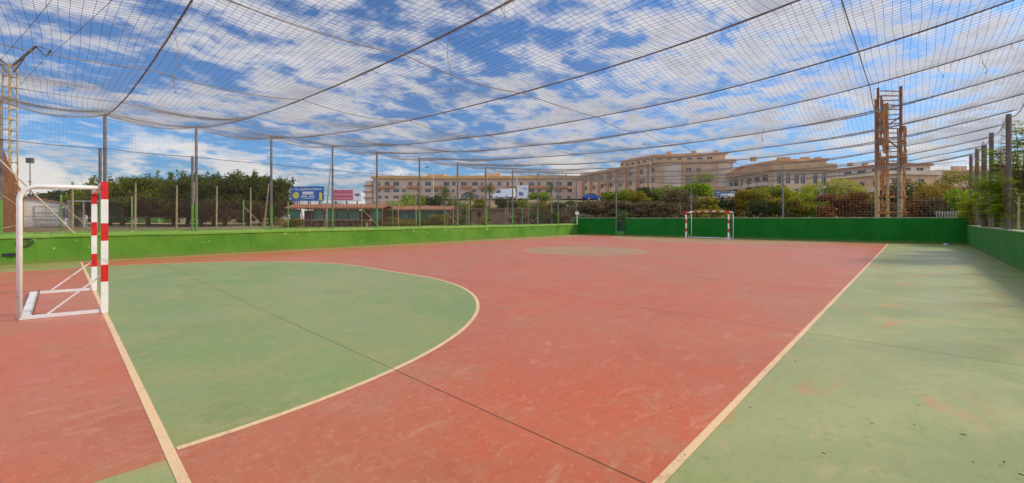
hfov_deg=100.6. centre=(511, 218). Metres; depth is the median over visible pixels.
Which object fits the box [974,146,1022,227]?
tall weed
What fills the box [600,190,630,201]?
bush
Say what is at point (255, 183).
pine tree
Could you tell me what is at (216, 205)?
garden pole
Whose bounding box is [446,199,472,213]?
tree
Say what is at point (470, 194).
palm tree
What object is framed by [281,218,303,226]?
bush
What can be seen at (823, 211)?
bush
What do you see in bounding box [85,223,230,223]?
dirt path
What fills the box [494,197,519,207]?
tree
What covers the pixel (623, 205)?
bush
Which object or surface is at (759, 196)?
bush
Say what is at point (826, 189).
bush
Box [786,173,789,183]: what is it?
window
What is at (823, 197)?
bush
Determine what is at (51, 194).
tree
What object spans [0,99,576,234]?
chain link fence
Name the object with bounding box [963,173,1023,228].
tall weed
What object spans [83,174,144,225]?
pine tree
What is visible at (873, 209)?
bush
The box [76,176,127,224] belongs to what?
pine tree
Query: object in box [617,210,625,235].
metal gate
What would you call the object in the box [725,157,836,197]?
apartment block
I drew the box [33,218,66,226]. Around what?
balustrade
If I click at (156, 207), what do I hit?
pine tree
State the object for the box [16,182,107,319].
handball goal
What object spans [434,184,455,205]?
palm tree
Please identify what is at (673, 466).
touch line
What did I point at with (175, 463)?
goal line
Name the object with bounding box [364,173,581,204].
apartment block
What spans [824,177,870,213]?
bush
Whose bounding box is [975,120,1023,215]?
tall weed
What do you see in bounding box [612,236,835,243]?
goal area
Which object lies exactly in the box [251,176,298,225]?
pine tree
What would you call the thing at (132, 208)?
garden fence
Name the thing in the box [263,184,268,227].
garden pole
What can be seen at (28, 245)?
cable loop
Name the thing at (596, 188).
apartment block
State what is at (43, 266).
court margin
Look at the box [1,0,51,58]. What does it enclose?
power wire
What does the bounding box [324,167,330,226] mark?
garden pole
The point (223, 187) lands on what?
pine tree
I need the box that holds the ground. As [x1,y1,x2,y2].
[8,199,911,232]
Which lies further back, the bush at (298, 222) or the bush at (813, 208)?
the bush at (813, 208)
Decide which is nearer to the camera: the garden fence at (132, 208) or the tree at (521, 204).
the garden fence at (132, 208)
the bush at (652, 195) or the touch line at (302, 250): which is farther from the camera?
the bush at (652, 195)
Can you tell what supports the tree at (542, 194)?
on the ground
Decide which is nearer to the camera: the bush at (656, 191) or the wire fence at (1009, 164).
the wire fence at (1009, 164)
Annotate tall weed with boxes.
[953,196,987,223]
[955,189,1000,227]
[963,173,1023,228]
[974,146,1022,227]
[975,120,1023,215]
[989,162,1023,229]
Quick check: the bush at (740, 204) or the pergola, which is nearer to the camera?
the pergola
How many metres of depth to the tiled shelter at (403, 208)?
47.59 m
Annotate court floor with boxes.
[93,234,1023,482]
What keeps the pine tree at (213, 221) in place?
on the ground
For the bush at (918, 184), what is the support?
on the ground
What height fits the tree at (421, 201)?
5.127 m
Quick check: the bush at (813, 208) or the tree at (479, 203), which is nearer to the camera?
the bush at (813, 208)
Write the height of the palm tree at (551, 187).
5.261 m
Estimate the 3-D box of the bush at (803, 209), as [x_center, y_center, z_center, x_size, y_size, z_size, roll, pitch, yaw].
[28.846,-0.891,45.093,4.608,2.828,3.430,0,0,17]
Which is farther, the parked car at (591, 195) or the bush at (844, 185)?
the parked car at (591, 195)
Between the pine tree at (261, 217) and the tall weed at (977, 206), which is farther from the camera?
the pine tree at (261, 217)
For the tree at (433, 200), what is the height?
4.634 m
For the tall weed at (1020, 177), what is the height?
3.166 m
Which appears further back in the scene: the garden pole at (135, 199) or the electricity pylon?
the electricity pylon
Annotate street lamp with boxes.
[643,143,650,188]
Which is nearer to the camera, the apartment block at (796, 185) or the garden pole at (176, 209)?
the garden pole at (176, 209)
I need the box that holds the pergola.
[67,200,125,227]
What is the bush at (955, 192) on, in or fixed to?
on the ground
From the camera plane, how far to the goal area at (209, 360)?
5.75 m
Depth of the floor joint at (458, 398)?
3.39 m
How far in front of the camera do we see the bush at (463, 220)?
47.22 m
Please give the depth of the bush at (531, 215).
46.49 m
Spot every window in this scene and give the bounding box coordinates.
[34,206,58,217]
[62,208,70,217]
[777,173,780,183]
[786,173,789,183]
[801,173,804,183]
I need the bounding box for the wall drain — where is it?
[2,253,15,256]
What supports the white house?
on the ground
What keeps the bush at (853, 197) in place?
on the ground
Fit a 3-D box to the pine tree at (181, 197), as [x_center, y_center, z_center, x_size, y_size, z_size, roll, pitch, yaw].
[-34.344,-2.037,47.053,8.527,6.259,7.096,0,0,25]
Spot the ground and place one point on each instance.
(225, 227)
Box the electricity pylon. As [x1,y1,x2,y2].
[0,45,51,226]
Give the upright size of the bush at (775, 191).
4.086 m
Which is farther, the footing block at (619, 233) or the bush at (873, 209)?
the bush at (873, 209)
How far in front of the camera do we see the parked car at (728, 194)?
87.17 m
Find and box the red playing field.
[0,235,886,482]
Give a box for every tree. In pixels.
[27,190,85,218]
[59,189,87,224]
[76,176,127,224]
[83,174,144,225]
[108,173,184,225]
[136,170,201,225]
[162,170,224,226]
[167,172,200,224]
[186,171,266,226]
[194,171,224,225]
[221,169,282,225]
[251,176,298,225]
[252,171,281,225]
[385,194,416,216]
[403,193,425,205]
[424,194,446,205]
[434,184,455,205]
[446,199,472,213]
[463,190,475,205]
[471,197,491,207]
[487,183,495,206]
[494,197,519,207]
[513,199,535,213]
[529,191,552,201]
[530,201,555,215]
[545,181,557,204]
[552,201,574,212]
[677,173,715,197]
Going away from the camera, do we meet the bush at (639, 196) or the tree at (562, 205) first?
the bush at (639, 196)
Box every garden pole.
[71,182,73,230]
[134,183,136,229]
[175,186,177,229]
[215,186,217,228]
[250,187,251,227]
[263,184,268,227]
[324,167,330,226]
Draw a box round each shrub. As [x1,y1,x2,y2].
[235,218,258,222]
[262,215,286,223]
[954,211,979,224]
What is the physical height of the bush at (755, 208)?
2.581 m
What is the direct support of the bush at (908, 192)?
on the ground
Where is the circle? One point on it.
(577, 250)
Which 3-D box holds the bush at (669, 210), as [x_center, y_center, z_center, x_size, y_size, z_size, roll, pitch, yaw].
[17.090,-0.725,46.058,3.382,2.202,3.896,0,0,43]
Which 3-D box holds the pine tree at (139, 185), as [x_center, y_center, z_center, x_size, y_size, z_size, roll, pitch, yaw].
[-39.379,-1.935,45.819,8.369,5.874,7.746,0,0,-17]
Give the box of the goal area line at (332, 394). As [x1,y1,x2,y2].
[86,261,479,449]
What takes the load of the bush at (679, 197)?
on the ground
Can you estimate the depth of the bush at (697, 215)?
45.70 m
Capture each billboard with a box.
[291,186,323,218]
[330,188,361,203]
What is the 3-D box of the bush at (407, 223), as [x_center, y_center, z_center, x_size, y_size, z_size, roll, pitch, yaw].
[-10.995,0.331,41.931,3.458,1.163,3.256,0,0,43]
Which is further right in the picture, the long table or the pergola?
the long table
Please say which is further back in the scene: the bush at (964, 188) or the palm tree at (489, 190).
the palm tree at (489, 190)
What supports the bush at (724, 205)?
on the ground
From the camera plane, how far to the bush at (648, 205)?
47.07 m
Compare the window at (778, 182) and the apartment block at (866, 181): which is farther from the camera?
the apartment block at (866, 181)
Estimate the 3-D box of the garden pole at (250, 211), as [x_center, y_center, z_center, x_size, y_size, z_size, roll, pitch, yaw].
[-14.329,-0.382,23.310,0.073,2.664,0.084,0,0,43]
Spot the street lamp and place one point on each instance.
(650, 168)
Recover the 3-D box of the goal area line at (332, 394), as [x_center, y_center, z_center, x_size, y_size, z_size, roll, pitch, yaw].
[-5.581,1.498,10.073,15.016,0.001,5.969,0,0,43]
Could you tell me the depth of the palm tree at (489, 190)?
83.87 m
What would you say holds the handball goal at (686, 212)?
on the court floor
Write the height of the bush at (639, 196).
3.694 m
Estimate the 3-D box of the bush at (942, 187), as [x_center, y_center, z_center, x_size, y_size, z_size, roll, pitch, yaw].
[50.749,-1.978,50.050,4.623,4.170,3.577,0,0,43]
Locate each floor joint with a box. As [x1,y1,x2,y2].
[155,261,644,482]
[321,258,1021,365]
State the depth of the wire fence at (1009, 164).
15.26 m
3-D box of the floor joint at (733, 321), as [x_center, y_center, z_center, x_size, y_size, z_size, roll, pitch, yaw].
[-2.490,1.497,11.580,24.008,0.001,0.006,0,0,43]
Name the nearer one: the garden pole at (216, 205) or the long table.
the garden pole at (216, 205)
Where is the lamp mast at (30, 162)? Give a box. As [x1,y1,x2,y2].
[26,158,33,195]
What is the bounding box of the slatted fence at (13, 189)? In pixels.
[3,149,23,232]
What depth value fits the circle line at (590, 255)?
18.83 m
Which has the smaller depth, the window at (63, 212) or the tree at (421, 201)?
the window at (63, 212)
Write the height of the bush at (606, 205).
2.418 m
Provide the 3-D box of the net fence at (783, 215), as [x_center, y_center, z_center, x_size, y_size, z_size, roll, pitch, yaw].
[16.399,-1.275,32.806,25.714,4.950,0.560,0,0,39]
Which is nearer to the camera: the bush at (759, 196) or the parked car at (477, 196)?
the bush at (759, 196)
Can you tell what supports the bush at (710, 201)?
on the ground
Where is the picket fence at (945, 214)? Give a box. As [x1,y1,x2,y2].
[936,211,961,216]
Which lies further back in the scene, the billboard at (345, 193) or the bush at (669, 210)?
the billboard at (345, 193)
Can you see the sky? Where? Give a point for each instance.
(260, 149)
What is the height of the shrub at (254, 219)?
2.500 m
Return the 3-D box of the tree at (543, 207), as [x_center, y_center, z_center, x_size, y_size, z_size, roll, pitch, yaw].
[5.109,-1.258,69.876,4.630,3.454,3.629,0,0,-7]
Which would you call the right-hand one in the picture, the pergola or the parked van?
the parked van
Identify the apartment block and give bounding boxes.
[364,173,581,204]
[580,150,736,197]
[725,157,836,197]
[831,163,942,196]
[932,166,999,187]
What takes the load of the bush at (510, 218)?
on the ground
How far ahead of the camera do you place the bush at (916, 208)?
41.78 m
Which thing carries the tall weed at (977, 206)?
on the ground
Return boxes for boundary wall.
[0,223,577,264]
[574,217,974,244]
[967,225,1023,271]
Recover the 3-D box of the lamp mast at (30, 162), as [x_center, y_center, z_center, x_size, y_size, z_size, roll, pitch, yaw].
[-68.029,-3.778,60.000,0.750,9.556,0.450,0,0,0]
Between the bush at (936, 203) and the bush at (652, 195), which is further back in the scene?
the bush at (652, 195)
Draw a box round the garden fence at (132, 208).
[3,194,589,232]
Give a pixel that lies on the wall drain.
(8, 254)
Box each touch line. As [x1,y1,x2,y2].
[89,235,589,261]
[652,244,887,482]
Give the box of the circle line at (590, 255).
[524,246,647,255]
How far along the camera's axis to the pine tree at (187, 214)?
49.55 m
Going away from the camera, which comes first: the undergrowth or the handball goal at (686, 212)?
the handball goal at (686, 212)
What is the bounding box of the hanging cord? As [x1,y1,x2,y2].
[174,34,178,93]
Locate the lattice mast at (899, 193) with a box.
[874,86,907,216]
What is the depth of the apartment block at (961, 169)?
190.00 m
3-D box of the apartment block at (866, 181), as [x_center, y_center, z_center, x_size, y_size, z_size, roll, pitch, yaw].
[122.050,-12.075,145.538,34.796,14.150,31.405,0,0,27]
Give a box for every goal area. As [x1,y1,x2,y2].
[86,261,475,449]
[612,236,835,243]
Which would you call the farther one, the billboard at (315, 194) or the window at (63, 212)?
the billboard at (315, 194)
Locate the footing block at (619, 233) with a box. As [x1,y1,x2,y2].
[615,231,624,235]
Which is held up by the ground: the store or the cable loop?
the store
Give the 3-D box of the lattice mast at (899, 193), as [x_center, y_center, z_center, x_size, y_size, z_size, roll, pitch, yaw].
[28.152,-4.510,31.632,2.199,10.621,0.885,0,0,0]
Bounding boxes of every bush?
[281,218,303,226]
[382,217,415,225]
[420,214,450,225]
[448,215,472,224]
[476,216,492,224]
[506,215,531,223]
[527,212,555,223]
[549,211,573,223]
[561,200,608,219]
[590,199,615,214]
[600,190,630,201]
[602,200,646,219]
[615,188,652,211]
[632,187,660,208]
[632,201,666,217]
[649,184,682,200]
[650,202,684,217]
[658,188,700,215]
[682,197,721,213]
[688,209,731,217]
[702,198,736,214]
[725,191,755,215]
[732,187,772,213]
[743,199,791,217]
[749,184,793,210]
[761,197,811,217]
[767,182,819,206]
[784,194,831,217]
[797,180,844,206]
[812,193,859,216]
[816,204,836,216]
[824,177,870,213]
[830,191,871,216]
[840,184,873,200]
[856,199,896,216]
[872,182,917,216]
[890,178,949,216]
[905,196,944,216]
[909,181,955,204]
[918,197,956,216]
[932,168,980,187]
[933,184,958,213]
[942,187,979,216]
[943,184,980,214]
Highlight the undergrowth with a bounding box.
[582,208,949,217]
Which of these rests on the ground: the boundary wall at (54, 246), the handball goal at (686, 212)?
the boundary wall at (54, 246)
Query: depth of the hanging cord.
6.60 m
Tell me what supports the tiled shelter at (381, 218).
on the ground
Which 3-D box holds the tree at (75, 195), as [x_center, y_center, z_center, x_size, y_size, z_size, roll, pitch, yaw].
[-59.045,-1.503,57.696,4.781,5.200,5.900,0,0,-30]
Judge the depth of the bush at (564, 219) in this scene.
45.66 m
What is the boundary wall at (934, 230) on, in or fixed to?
on the ground
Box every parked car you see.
[461,192,478,198]
[582,193,600,199]
[710,190,724,196]
[720,191,734,198]
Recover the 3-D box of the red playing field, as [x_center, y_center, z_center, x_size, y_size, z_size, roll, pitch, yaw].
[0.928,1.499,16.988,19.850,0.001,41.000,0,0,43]
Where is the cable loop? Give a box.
[23,239,33,246]
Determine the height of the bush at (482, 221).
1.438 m
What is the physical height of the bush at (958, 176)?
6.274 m
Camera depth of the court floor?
3.67 m
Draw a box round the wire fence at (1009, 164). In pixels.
[969,102,1023,229]
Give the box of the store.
[456,208,531,224]
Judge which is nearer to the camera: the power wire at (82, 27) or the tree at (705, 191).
the power wire at (82, 27)
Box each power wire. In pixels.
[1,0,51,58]
[49,0,111,55]
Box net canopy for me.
[0,0,1023,183]
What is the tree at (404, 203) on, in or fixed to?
on the ground
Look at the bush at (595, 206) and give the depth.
49.29 m
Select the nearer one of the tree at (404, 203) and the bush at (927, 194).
the bush at (927, 194)
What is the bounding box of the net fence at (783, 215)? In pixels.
[580,160,965,230]
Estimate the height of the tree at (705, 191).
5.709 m
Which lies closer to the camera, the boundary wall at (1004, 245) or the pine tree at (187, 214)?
the boundary wall at (1004, 245)
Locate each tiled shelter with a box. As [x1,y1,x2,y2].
[285,204,391,226]
[383,206,456,225]
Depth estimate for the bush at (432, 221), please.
43.34 m
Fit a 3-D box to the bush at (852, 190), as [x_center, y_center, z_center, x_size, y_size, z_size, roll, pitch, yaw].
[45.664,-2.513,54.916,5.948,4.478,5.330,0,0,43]
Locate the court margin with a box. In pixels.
[0,234,588,272]
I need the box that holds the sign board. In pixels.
[518,186,527,199]
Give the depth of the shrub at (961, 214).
33.93 m
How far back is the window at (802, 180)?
106.22 m
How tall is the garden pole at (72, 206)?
2.531 m
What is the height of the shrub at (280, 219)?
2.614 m
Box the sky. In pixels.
[0,0,1023,218]
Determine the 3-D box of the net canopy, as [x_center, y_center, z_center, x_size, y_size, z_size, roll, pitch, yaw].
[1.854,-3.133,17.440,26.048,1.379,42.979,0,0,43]
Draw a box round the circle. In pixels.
[525,246,645,254]
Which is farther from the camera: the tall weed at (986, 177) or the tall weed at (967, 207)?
the tall weed at (967, 207)
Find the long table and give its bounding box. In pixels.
[300,219,367,227]
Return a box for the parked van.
[493,188,514,198]
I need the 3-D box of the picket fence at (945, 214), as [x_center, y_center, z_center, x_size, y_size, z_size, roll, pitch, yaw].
[38.768,-0.100,37.517,2.900,1.200,0.065,0,0,0]
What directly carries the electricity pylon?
on the ground
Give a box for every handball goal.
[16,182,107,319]
[685,211,733,238]
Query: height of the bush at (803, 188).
4.262 m
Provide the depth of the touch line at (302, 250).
19.38 m
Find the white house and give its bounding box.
[24,196,81,226]
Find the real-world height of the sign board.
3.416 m
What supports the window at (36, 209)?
in the white house
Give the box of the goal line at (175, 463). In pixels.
[80,262,190,482]

